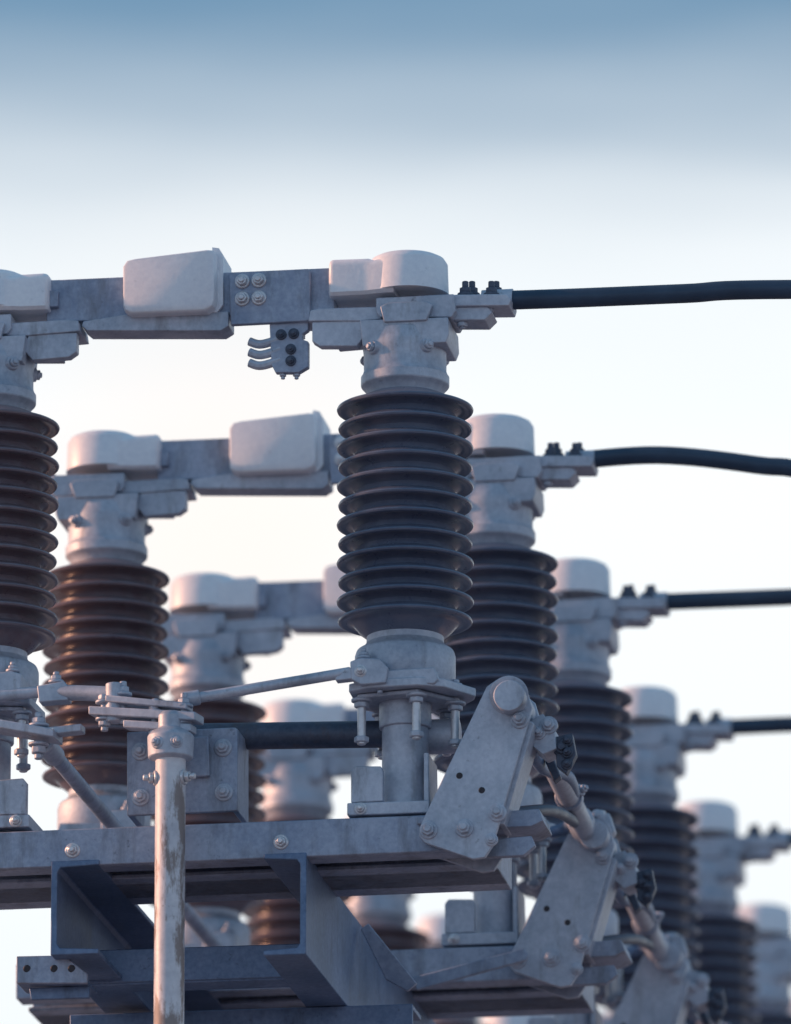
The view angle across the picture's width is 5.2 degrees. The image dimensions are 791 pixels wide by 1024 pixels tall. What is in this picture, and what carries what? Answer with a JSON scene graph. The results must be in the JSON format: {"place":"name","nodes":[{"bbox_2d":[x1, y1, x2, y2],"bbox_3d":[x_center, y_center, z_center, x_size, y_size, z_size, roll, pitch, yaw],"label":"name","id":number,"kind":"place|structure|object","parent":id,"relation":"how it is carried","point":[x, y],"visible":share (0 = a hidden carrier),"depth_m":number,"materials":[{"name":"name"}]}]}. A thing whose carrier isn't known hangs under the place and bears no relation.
{"place":"outdoors","nodes":[
{"label":"outdoors","id":0,"kind":"place"},
{"bbox_2d":[0,0,790,1023],"label":"sky","id":1,"kind":"structure","parent":0,"point":[517,144],"materials":[{"name":"blue"}]},
{"label":"ground","id":2,"kind":"structure","parent":0,"visible":0},
{"bbox_2d":[0,665,461,1023],"bbox_3d":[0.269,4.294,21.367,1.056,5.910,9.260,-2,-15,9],"label":"operating mechanism","id":3,"kind":"object","parent":2,"relation":"on","point":[183,758],"visible":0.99,"depth_m":17.88,"materials":[{"name":"metal"}]},
{"bbox_2d":[17,853,528,1023],"bbox_3d":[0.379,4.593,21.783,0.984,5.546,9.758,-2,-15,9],"label":"steel support frame","id":4,"kind":"object","parent":2,"relation":"on","point":[339,964],"visible":1,"depth_m":18.09,"materials":[{"name":"metal"}]},
{"bbox_2d":[0,247,616,909],"bbox_3d":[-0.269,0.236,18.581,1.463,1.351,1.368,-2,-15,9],"label":"disconnector switch","id":5,"kind":"object","parent":4,"relation":"on","point":[400,319],"visible":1,"depth_m":18.01,"materials":[{"name":"metal"}]},
{"bbox_2d":[481,280,790,310],"bbox_3d":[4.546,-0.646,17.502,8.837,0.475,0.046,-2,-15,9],"label":"conductor cable","id":6,"kind":"object","parent":5,"relation":"attached to","point":[652,294],"visible":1,"depth_m":18.09,"materials":[{"name":"rubber"}]},
{"bbox_2d":[16,410,688,1023],"bbox_3d":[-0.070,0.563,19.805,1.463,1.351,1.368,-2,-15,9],"label":"disconnector switch","id":7,"kind":"object","parent":4,"relation":"on","point":[114,492],"visible":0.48,"depth_m":19.30,"materials":[{"name":"metal"}]},
{"bbox_2d":[565,446,790,476],"bbox_3d":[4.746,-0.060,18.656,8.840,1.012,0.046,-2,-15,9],"label":"conductor cable","id":8,"kind":"object","parent":7,"relation":"attached to","point":[706,458],"visible":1,"depth_m":19.32,"materials":[{"name":"rubber"}]},
{"bbox_2d":[150,558,726,1023],"bbox_3d":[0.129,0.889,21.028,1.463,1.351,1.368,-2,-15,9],"label":"disconnector switch","id":9,"kind":"object","parent":4,"relation":"on","point":[218,626],"visible":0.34,"depth_m":20.55,"materials":[{"name":"metal"}]},
{"bbox_2d":[639,589,790,610],"bbox_3d":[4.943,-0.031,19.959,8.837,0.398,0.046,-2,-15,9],"label":"conductor cable","id":10,"kind":"object","parent":9,"relation":"attached to","point":[728,599],"visible":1,"depth_m":20.56,"materials":[{"name":"rubber"}]},
{"bbox_2d":[242,686,734,1023],"bbox_3d":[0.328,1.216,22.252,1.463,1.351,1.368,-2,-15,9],"label":"disconnector switch","id":11,"kind":"object","parent":4,"relation":"on","point":[302,785],"visible":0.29,"depth_m":21.77,"materials":[{"name":"metal"}]},
{"bbox_2d":[705,716,790,735],"bbox_3d":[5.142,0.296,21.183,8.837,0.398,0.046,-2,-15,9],"label":"conductor cable","id":12,"kind":"object","parent":11,"relation":"attached to","point":[760,725],"visible":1,"depth_m":21.79,"materials":[{"name":"rubber"}]},
{"bbox_2d":[345,800,790,1023],"bbox_3d":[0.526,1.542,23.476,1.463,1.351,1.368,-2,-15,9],"label":"disconnector switch","id":13,"kind":"object","parent":4,"relation":"on","point":[725,957],"visible":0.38,"depth_m":22.98,"materials":[{"name":"metal"}]},
{"bbox_2d":[764,831,790,847],"bbox_3d":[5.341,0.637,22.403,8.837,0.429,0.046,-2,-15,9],"label":"conductor cable","id":14,"kind":"object","parent":13,"relation":"attached to","point":[787,834],"visible":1,"depth_m":23.03,"materials":[{"name":"metal"}]},
{"bbox_2d":[417,903,790,1023],"bbox_3d":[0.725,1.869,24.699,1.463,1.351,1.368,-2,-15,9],"label":"disconnector switch","id":15,"kind":"object","parent":4,"relation":"on","point":[771,935],"visible":0.29,"depth_m":24.22,"materials":[{"name":"metal"}]},
{"bbox_2d":[483,1009,790,1023],"bbox_3d":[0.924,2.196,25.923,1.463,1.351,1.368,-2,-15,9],"label":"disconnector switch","id":16,"kind":"object","parent":4,"relation":"on","point":[521,1019],"visible":0.07,"depth_m":25.59,"materials":[{"name":"metal"}]}
]}

